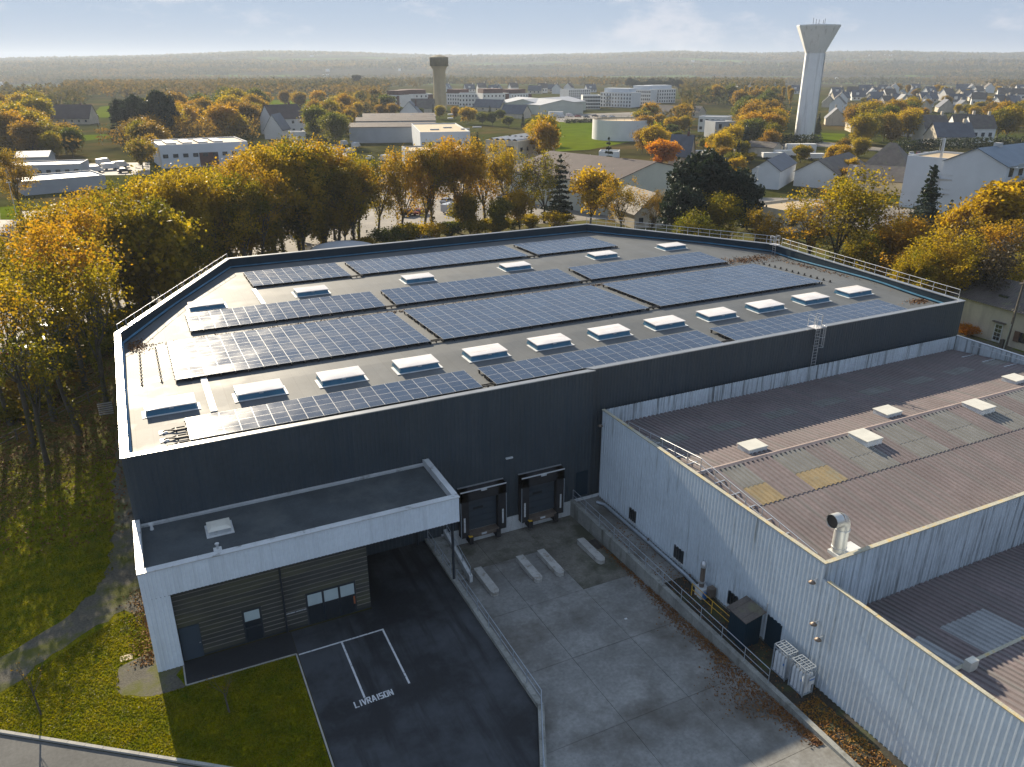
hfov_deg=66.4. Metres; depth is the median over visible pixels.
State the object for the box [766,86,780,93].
oak tree
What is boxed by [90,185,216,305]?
oak tree
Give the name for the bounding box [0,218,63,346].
oak tree
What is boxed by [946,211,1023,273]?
oak tree
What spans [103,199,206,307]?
oak tree
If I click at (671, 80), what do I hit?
pine tree
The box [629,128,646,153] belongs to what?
oak tree
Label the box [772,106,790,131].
oak tree
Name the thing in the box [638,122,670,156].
oak tree
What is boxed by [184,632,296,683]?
footpath
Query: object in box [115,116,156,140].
oak tree
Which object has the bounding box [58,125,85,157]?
oak tree
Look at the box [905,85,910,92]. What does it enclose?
oak tree
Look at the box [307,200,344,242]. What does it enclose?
oak tree
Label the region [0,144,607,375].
car park
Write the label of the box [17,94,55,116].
oak tree
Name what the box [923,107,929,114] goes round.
oak tree
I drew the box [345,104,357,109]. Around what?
oak tree
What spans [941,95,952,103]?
oak tree
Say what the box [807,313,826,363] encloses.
caged ladder
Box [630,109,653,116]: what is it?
maple tree
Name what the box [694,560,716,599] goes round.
flue unit
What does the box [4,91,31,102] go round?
oak tree
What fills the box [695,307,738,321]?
roof skylight
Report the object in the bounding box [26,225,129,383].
oak tree
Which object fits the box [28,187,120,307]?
oak tree
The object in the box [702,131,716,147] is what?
oak tree
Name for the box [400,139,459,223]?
oak tree
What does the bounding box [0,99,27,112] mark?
oak tree
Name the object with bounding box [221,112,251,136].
oak tree
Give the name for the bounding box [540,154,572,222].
cedar tree
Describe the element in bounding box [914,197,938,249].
cedar tree
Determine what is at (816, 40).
water tower
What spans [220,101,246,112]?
oak tree
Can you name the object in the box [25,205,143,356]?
oak tree
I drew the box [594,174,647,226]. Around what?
oak tree
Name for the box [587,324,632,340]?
roof skylight
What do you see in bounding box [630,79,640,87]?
pine tree
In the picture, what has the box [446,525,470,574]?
handrail
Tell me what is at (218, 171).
oak tree
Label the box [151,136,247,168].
office block
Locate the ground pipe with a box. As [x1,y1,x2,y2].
[596,501,695,586]
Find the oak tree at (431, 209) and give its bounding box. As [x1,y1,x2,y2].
[399,143,459,225]
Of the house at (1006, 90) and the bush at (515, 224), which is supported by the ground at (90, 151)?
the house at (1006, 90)
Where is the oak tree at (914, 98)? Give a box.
[900,96,924,108]
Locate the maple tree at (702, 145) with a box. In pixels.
[699,139,705,147]
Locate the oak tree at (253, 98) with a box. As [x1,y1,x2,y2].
[239,93,270,109]
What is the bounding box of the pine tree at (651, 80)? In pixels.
[648,78,655,84]
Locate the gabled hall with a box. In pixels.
[504,151,673,215]
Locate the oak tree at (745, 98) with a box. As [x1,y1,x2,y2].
[740,94,756,100]
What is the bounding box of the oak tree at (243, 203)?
[190,167,260,257]
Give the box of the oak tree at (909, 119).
[897,106,924,138]
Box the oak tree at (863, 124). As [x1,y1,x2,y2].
[844,112,881,143]
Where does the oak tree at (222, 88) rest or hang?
on the ground at (90, 151)
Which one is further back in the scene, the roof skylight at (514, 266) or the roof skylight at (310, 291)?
the roof skylight at (514, 266)
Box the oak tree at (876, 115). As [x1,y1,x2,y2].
[866,111,883,122]
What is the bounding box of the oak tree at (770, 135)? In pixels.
[758,127,781,141]
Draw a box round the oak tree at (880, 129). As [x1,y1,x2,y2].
[862,114,884,139]
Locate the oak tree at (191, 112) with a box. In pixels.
[176,103,200,137]
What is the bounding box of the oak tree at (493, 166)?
[456,137,516,218]
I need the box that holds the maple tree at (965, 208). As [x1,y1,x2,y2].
[930,193,977,254]
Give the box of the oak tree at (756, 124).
[744,117,771,140]
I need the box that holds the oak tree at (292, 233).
[281,186,327,250]
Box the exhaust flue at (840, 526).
[826,512,860,556]
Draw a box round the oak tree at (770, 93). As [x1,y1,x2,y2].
[757,88,777,98]
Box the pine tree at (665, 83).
[658,81,670,84]
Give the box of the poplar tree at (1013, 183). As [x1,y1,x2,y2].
[974,176,1023,228]
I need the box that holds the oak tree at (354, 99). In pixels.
[351,97,362,111]
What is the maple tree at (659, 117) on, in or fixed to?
on the field at (576, 136)
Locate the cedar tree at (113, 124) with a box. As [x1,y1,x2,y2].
[109,116,125,137]
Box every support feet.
[138,349,143,385]
[154,346,162,382]
[763,262,830,282]
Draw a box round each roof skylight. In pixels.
[142,392,200,418]
[186,298,227,312]
[204,517,234,538]
[232,378,288,402]
[291,285,331,297]
[315,366,368,387]
[391,354,442,374]
[398,272,436,283]
[462,343,510,362]
[496,261,533,271]
[527,333,573,351]
[585,250,618,259]
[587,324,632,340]
[643,315,687,330]
[654,242,687,250]
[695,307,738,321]
[745,299,786,313]
[791,292,831,305]
[834,285,872,297]
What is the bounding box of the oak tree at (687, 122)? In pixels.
[680,114,692,131]
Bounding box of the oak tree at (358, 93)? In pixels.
[353,90,364,98]
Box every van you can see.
[87,165,103,172]
[95,158,110,164]
[101,162,119,169]
[111,161,129,167]
[339,140,347,145]
[351,142,359,147]
[440,202,454,212]
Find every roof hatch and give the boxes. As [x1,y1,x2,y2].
[737,438,767,453]
[847,428,883,447]
[872,405,902,417]
[961,398,996,415]
[1001,373,1023,384]
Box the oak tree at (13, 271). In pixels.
[0,249,57,382]
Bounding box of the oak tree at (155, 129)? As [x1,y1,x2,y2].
[135,120,174,139]
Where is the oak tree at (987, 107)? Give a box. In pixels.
[981,100,999,114]
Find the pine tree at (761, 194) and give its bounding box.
[711,167,766,238]
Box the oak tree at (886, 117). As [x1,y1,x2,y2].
[878,110,899,141]
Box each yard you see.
[89,162,149,174]
[291,541,538,766]
[457,515,849,766]
[547,112,633,121]
[759,197,914,229]
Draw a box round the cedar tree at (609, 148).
[605,137,612,156]
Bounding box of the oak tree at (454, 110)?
[450,106,458,118]
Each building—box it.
[5,159,88,179]
[15,170,106,195]
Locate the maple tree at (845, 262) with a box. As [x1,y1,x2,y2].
[831,245,872,267]
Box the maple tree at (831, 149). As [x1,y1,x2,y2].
[822,143,843,157]
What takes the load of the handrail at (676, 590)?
on the retaining wall at (587, 521)
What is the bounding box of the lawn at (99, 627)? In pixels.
[0,458,330,766]
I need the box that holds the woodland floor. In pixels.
[0,219,1023,523]
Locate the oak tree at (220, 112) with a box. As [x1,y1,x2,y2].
[196,100,240,135]
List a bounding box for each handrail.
[427,530,450,573]
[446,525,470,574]
[456,569,544,766]
[573,490,770,682]
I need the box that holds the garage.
[288,130,305,140]
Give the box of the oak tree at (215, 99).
[211,92,228,102]
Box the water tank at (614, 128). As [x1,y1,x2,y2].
[592,115,652,140]
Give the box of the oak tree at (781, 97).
[775,93,785,105]
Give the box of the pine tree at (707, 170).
[663,147,760,234]
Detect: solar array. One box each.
[166,312,431,383]
[184,291,385,333]
[184,370,482,441]
[243,263,350,288]
[345,245,528,276]
[380,269,581,306]
[403,285,649,342]
[478,330,722,385]
[513,236,617,256]
[568,252,727,280]
[603,264,822,308]
[709,299,906,340]
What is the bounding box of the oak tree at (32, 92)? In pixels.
[21,88,51,102]
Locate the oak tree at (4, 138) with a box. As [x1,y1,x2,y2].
[0,111,12,151]
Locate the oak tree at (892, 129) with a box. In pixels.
[882,118,905,142]
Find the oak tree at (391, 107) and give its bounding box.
[383,101,400,112]
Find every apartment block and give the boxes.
[387,90,413,106]
[398,89,432,98]
[446,89,468,104]
[459,93,475,106]
[476,88,508,99]
[503,89,531,98]
[560,89,589,98]
[581,94,600,108]
[600,88,640,107]
[633,85,656,104]
[653,85,675,102]
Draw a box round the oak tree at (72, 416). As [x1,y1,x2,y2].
[2,277,95,435]
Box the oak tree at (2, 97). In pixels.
[0,94,9,103]
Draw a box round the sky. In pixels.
[0,0,1023,57]
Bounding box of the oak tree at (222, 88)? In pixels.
[212,85,230,97]
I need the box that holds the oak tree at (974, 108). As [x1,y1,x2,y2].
[968,105,981,113]
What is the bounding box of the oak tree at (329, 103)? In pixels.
[319,97,340,112]
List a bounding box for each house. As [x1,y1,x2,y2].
[259,102,305,133]
[263,113,290,138]
[446,82,452,91]
[463,83,475,91]
[476,82,486,92]
[488,84,499,87]
[508,81,518,88]
[527,84,542,93]
[538,82,547,92]
[547,83,554,91]
[552,82,561,93]
[563,82,574,88]
[584,83,596,91]
[656,105,706,117]
[698,115,731,131]
[704,120,735,136]
[791,85,800,93]
[821,93,833,106]
[824,105,845,125]
[829,86,843,92]
[829,94,846,112]
[830,90,850,101]
[834,90,847,106]
[845,114,860,131]
[846,85,858,92]
[850,88,865,99]
[859,84,873,89]
[865,86,878,92]
[865,90,884,97]
[865,94,886,101]
[878,84,890,90]
[878,94,894,102]
[883,87,896,94]
[887,92,900,98]
[891,82,898,92]
[896,92,905,99]
[897,88,907,94]
[903,93,920,100]
[908,83,921,91]
[911,111,948,142]
[918,90,938,102]
[920,97,932,112]
[921,85,936,91]
[921,93,934,106]
[923,119,975,145]
[934,97,953,112]
[938,87,955,100]
[948,92,965,104]
[948,111,977,121]
[950,274,1023,350]
[952,97,968,113]
[955,83,970,91]
[955,86,971,93]
[959,89,979,99]
[965,111,997,142]
[970,90,987,104]
[971,84,984,91]
[984,82,994,92]
[989,94,1012,103]
[992,93,1012,99]
[999,87,1013,93]
[1008,94,1021,102]
[1013,87,1023,100]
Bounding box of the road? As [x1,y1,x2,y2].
[0,735,193,766]
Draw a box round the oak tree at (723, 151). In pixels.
[715,146,733,155]
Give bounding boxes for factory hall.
[598,335,1023,666]
[807,543,1023,766]
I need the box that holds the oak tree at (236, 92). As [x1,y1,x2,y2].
[214,87,254,98]
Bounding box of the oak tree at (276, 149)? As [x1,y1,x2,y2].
[260,134,300,234]
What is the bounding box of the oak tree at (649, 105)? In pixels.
[641,101,662,118]
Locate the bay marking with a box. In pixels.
[299,629,409,707]
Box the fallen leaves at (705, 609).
[605,522,826,709]
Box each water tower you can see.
[429,55,447,110]
[794,19,840,138]
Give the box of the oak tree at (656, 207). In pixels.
[641,188,664,229]
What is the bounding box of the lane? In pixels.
[734,142,881,150]
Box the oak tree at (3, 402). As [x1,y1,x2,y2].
[0,273,25,425]
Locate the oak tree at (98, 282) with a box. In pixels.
[22,253,133,410]
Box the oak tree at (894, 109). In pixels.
[873,102,900,138]
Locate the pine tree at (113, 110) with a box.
[106,98,127,138]
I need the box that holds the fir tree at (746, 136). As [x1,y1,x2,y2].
[742,120,750,155]
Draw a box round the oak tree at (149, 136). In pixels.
[139,133,161,160]
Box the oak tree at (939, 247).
[903,222,1010,292]
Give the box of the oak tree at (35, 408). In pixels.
[0,322,75,465]
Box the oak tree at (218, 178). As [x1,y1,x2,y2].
[188,162,251,220]
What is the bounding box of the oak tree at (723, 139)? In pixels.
[708,130,736,148]
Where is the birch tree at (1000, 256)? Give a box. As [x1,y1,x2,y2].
[961,223,1023,292]
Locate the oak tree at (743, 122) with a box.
[732,118,753,139]
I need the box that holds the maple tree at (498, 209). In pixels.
[483,194,518,231]
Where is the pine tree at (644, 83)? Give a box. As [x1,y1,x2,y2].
[640,81,650,84]
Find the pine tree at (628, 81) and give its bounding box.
[625,78,633,86]
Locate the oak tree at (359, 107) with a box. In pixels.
[353,100,364,116]
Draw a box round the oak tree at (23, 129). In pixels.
[5,117,46,150]
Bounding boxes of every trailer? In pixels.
[549,112,562,117]
[761,152,781,159]
[773,150,795,157]
[785,143,816,152]
[805,153,824,160]
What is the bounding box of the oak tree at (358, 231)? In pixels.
[345,152,394,238]
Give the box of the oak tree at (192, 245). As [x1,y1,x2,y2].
[183,227,227,276]
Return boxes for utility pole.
[998,280,1023,348]
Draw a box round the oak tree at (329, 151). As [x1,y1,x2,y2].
[297,138,364,240]
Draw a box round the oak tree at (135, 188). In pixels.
[111,165,212,215]
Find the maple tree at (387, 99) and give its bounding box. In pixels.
[375,94,397,107]
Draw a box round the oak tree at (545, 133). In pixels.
[524,116,561,155]
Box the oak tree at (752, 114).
[734,109,765,124]
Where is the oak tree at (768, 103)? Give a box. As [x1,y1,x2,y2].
[762,99,785,109]
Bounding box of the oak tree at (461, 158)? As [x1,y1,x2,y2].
[429,132,501,232]
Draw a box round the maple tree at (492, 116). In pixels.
[486,112,497,125]
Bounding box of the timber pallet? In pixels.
[97,400,113,415]
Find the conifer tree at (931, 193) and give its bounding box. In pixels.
[907,164,943,241]
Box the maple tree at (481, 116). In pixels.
[476,112,487,124]
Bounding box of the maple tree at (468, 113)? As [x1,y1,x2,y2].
[457,106,476,123]
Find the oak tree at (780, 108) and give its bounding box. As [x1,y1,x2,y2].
[769,105,790,115]
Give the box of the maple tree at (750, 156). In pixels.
[744,152,756,163]
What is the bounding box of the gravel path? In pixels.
[0,440,146,691]
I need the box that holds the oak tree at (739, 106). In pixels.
[728,98,752,121]
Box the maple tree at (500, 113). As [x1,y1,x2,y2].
[495,109,506,118]
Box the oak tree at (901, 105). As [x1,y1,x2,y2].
[884,97,909,109]
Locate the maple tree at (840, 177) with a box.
[831,175,846,183]
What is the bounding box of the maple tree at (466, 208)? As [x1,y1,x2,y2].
[445,189,482,233]
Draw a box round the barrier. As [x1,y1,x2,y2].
[691,583,729,621]
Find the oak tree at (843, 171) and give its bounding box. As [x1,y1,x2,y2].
[839,166,848,175]
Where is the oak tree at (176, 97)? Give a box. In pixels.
[164,89,187,101]
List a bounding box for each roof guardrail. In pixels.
[116,254,227,329]
[586,217,778,243]
[628,422,816,553]
[781,238,960,298]
[962,345,1022,366]
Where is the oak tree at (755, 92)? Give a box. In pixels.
[747,88,765,96]
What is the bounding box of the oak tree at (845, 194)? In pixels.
[778,164,903,260]
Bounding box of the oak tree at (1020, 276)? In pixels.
[989,253,1023,281]
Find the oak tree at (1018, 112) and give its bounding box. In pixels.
[999,104,1023,134]
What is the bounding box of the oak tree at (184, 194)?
[145,173,225,281]
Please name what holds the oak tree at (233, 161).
on the car park
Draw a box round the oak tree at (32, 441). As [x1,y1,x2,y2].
[0,279,62,447]
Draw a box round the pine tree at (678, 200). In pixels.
[657,182,709,234]
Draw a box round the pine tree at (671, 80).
[668,78,674,85]
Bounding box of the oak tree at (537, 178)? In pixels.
[519,151,572,222]
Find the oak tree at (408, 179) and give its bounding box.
[374,145,438,225]
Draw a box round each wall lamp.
[808,578,817,584]
[810,620,818,626]
[814,635,823,641]
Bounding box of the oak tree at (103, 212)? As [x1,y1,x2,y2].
[70,191,150,309]
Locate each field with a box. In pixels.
[0,206,21,219]
[82,134,113,140]
[96,106,110,117]
[269,100,310,105]
[555,116,666,150]
[818,133,844,141]
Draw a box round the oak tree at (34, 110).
[27,106,53,122]
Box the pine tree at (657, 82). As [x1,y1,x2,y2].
[652,79,661,84]
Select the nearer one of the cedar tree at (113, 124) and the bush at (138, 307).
the bush at (138, 307)
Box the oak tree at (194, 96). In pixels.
[188,91,212,101]
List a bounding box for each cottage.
[399,99,422,112]
[411,97,434,112]
[473,99,504,111]
[501,104,531,118]
[608,185,669,228]
[668,132,695,164]
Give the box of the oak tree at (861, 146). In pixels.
[851,135,872,156]
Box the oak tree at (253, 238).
[234,216,281,256]
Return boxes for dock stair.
[430,529,472,581]
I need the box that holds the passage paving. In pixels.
[577,496,683,582]
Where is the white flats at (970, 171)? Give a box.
[935,142,1023,214]
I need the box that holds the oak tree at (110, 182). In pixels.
[86,178,141,210]
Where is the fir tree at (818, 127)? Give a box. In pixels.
[814,113,821,134]
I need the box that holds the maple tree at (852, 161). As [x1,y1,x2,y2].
[844,157,861,164]
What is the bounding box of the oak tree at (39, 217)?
[0,193,75,300]
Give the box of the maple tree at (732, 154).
[724,152,745,160]
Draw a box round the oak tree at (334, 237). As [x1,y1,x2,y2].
[333,165,375,239]
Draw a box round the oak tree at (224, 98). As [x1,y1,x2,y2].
[214,92,241,104]
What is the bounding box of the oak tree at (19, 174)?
[0,147,40,216]
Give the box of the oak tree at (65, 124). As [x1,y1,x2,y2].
[53,120,82,153]
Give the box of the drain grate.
[588,539,604,549]
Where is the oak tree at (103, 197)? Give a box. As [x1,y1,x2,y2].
[58,185,136,302]
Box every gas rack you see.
[770,640,798,681]
[787,654,816,697]
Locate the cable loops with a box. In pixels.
[159,425,191,446]
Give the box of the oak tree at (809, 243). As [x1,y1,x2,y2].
[773,183,846,254]
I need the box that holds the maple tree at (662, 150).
[644,138,684,162]
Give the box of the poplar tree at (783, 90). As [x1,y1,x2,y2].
[781,86,785,95]
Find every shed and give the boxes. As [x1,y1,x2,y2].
[14,150,54,160]
[503,97,582,114]
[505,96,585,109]
[726,595,767,648]
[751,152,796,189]
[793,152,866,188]
[847,164,905,194]
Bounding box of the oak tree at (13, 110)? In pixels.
[3,107,22,114]
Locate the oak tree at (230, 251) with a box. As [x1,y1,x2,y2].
[200,219,238,268]
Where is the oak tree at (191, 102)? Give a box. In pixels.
[183,99,193,105]
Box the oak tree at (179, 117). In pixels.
[145,102,190,136]
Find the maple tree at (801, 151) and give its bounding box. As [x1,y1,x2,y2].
[792,144,813,162]
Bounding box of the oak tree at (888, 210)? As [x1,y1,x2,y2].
[834,199,916,258]
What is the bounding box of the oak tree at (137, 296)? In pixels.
[109,260,165,306]
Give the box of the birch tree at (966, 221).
[937,211,1000,261]
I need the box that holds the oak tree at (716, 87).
[709,83,726,103]
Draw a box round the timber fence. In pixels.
[0,385,101,444]
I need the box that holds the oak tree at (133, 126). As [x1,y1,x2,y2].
[123,119,145,138]
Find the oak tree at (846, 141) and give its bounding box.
[835,137,851,145]
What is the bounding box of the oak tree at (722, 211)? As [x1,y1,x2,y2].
[685,190,748,238]
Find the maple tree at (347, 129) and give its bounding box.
[344,115,353,135]
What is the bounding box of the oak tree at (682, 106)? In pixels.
[671,103,693,117]
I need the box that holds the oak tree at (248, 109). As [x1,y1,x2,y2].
[232,100,262,128]
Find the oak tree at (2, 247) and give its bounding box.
[0,236,46,342]
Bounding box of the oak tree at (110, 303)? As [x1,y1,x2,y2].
[59,200,136,312]
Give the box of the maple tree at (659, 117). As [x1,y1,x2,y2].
[654,113,666,123]
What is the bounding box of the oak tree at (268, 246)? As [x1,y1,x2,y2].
[247,203,292,252]
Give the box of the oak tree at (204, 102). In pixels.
[193,95,214,111]
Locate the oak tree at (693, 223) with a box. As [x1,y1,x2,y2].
[670,206,724,236]
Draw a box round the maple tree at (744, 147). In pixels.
[735,139,750,154]
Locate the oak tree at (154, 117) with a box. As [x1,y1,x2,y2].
[140,113,168,127]
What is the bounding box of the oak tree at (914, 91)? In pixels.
[911,89,919,94]
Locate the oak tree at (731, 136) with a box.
[717,129,737,148]
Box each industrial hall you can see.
[348,122,434,142]
[355,116,452,122]
[362,113,452,117]
[401,145,460,162]
[411,123,481,146]
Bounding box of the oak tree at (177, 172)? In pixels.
[149,160,209,278]
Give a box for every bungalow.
[748,141,782,155]
[865,142,907,166]
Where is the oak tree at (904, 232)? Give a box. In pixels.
[857,211,940,276]
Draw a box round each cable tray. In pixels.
[383,305,398,308]
[428,338,444,343]
[480,382,497,388]
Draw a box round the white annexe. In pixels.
[599,149,619,157]
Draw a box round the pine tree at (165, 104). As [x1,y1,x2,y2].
[135,89,178,127]
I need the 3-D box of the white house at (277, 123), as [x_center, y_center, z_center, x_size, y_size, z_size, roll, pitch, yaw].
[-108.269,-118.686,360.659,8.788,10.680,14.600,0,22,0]
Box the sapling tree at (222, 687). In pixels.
[206,670,236,712]
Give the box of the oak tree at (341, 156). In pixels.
[294,133,354,243]
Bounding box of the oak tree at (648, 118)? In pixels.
[631,114,659,125]
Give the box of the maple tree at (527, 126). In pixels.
[522,122,534,133]
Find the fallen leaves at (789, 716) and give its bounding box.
[601,545,822,746]
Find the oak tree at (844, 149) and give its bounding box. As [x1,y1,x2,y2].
[834,143,855,155]
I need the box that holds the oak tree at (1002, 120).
[985,106,1016,137]
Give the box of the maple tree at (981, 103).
[972,101,986,109]
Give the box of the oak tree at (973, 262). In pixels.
[922,247,990,296]
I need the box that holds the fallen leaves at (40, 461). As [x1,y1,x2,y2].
[0,352,132,562]
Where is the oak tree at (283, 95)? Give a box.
[277,90,290,103]
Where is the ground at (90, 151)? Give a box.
[0,53,1023,766]
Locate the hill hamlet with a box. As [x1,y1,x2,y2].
[0,54,869,85]
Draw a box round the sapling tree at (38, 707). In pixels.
[10,654,43,714]
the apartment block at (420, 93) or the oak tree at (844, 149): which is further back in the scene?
the apartment block at (420, 93)
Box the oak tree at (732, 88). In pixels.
[724,83,738,98]
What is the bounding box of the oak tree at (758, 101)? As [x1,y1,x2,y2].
[749,96,763,104]
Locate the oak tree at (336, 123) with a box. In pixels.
[311,111,352,144]
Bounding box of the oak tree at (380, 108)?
[374,104,387,112]
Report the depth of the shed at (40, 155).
260.43 m
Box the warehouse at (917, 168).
[899,138,961,207]
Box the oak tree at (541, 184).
[510,149,558,213]
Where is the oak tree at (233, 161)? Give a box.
[210,143,286,255]
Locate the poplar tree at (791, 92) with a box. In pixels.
[788,88,794,104]
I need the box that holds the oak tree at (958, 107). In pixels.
[953,103,962,113]
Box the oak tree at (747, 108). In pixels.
[731,99,762,120]
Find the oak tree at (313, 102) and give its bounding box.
[303,98,321,110]
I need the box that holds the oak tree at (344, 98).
[333,90,354,106]
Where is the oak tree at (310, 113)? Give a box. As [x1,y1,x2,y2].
[296,102,333,138]
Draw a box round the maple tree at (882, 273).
[868,257,911,281]
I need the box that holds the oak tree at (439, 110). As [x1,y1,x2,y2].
[434,105,445,116]
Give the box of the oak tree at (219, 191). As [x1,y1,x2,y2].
[162,164,263,270]
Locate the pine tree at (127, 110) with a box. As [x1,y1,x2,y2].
[118,93,145,119]
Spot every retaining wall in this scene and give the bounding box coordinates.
[424,538,546,766]
[570,499,860,766]
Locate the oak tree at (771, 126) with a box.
[758,121,784,135]
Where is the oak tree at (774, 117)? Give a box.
[762,111,787,130]
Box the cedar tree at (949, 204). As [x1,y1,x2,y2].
[936,199,953,243]
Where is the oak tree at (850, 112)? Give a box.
[842,104,859,125]
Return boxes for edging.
[183,653,333,766]
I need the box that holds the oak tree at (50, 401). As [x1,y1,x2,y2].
[0,247,85,421]
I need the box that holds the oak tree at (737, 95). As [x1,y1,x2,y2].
[728,87,750,106]
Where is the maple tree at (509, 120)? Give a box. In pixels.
[502,116,514,125]
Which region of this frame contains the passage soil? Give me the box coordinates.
[664,577,906,766]
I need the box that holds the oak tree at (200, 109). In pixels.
[187,101,204,132]
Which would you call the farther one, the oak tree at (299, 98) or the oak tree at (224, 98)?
the oak tree at (299, 98)
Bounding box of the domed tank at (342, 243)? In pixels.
[311,240,370,249]
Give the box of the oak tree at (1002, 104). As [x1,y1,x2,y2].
[991,100,1018,111]
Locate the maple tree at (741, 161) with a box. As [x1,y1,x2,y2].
[728,155,748,170]
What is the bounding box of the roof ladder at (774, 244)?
[770,235,779,251]
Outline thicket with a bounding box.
[0,101,695,164]
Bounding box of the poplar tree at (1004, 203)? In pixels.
[965,182,1023,234]
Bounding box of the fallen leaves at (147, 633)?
[116,589,153,670]
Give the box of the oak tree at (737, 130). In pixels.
[719,123,744,148]
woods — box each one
[0,50,1023,69]
[0,63,1023,87]
[0,77,1023,124]
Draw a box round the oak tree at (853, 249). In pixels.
[840,224,903,271]
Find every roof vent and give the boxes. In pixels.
[148,522,153,530]
[213,542,221,551]
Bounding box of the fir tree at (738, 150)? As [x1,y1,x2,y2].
[736,140,740,153]
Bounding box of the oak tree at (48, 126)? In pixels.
[31,121,63,150]
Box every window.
[628,507,635,523]
[672,544,683,565]
[726,591,737,604]
[1008,168,1013,176]
[1018,168,1023,175]
[1018,333,1023,343]
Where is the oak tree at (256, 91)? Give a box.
[246,87,270,102]
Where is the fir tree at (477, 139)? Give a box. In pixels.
[475,132,481,154]
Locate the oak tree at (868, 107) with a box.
[855,97,882,116]
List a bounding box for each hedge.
[562,116,665,122]
[695,133,822,144]
[893,135,1023,150]
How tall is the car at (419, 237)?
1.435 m
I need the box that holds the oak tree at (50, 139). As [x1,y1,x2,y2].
[37,128,62,159]
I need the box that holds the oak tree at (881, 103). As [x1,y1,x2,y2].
[871,98,884,105]
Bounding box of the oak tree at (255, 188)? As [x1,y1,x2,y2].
[206,170,285,264]
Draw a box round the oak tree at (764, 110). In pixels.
[756,106,775,114]
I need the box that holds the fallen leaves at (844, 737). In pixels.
[797,696,895,766]
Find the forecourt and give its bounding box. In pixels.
[957,332,1023,355]
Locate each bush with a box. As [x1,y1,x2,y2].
[0,397,32,422]
[1,371,56,404]
[26,367,79,395]
[38,347,91,371]
[53,319,121,347]
[53,346,90,368]
[64,332,114,355]
[95,308,144,324]
[110,316,130,330]
[116,300,158,311]
[255,250,281,254]
[353,236,376,243]
[366,224,410,242]
[391,221,422,240]
[412,221,451,237]
[436,220,462,236]
[459,218,492,233]
[481,218,511,232]
[508,218,523,229]
[519,213,540,227]
[536,209,575,226]
[958,321,982,336]
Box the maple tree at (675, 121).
[663,117,682,130]
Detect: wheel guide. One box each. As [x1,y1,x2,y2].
[474,566,498,596]
[516,555,541,582]
[537,549,563,576]
[577,537,604,563]
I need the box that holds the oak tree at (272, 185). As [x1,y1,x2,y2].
[226,156,308,254]
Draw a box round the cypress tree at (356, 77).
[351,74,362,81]
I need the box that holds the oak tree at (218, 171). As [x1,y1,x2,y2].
[200,161,236,248]
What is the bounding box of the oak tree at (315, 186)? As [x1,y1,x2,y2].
[271,141,335,250]
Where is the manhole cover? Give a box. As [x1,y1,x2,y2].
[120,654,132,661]
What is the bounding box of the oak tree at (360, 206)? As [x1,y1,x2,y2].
[309,146,373,240]
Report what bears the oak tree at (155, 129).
on the ground at (90, 151)
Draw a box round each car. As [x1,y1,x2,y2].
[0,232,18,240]
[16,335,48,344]
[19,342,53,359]
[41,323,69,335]
[117,168,131,172]
[413,208,423,215]
[414,234,435,239]
[440,197,452,203]
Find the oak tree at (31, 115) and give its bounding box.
[9,109,50,150]
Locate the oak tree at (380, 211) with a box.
[360,153,407,232]
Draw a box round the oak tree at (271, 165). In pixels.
[223,141,312,252]
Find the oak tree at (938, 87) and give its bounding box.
[934,84,940,91]
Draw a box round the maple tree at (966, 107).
[961,104,973,113]
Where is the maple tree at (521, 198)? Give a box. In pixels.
[502,186,539,229]
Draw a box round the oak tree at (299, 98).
[288,90,307,108]
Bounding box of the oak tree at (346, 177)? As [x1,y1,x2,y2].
[313,157,384,240]
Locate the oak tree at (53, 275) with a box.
[10,222,78,330]
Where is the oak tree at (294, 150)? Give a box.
[261,131,348,248]
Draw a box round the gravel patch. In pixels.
[116,648,185,696]
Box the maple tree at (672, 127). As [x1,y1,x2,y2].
[665,124,679,131]
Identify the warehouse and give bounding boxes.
[114,224,965,598]
[899,138,961,207]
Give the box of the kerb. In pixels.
[0,729,230,766]
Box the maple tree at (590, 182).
[567,163,625,223]
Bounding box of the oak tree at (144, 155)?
[122,138,158,168]
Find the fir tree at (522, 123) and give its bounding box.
[521,114,524,127]
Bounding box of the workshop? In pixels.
[486,133,554,171]
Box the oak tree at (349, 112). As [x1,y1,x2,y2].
[342,107,358,120]
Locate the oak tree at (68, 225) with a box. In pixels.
[18,195,115,350]
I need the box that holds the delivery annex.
[133,458,459,671]
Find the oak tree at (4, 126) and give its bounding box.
[0,107,25,153]
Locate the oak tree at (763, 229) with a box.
[741,204,787,245]
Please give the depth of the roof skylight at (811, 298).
77.51 m
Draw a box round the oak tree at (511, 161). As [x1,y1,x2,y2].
[484,138,536,218]
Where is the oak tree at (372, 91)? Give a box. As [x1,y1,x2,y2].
[365,87,381,99]
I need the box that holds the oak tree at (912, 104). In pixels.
[906,99,919,109]
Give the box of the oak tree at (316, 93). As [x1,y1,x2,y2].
[308,89,326,100]
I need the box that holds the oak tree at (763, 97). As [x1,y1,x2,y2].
[757,93,774,101]
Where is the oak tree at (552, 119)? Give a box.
[526,110,562,150]
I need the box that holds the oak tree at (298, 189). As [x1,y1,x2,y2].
[240,148,309,252]
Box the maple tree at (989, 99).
[986,96,992,101]
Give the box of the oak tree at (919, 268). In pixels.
[883,245,948,289]
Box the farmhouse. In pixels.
[49,103,98,123]
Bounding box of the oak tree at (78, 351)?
[1,216,132,390]
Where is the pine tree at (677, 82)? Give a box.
[674,79,683,89]
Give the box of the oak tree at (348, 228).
[335,194,369,239]
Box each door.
[178,624,203,660]
[199,152,218,165]
[241,606,264,642]
[469,495,495,529]
[529,481,553,513]
[575,470,587,496]
[764,614,781,650]
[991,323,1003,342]

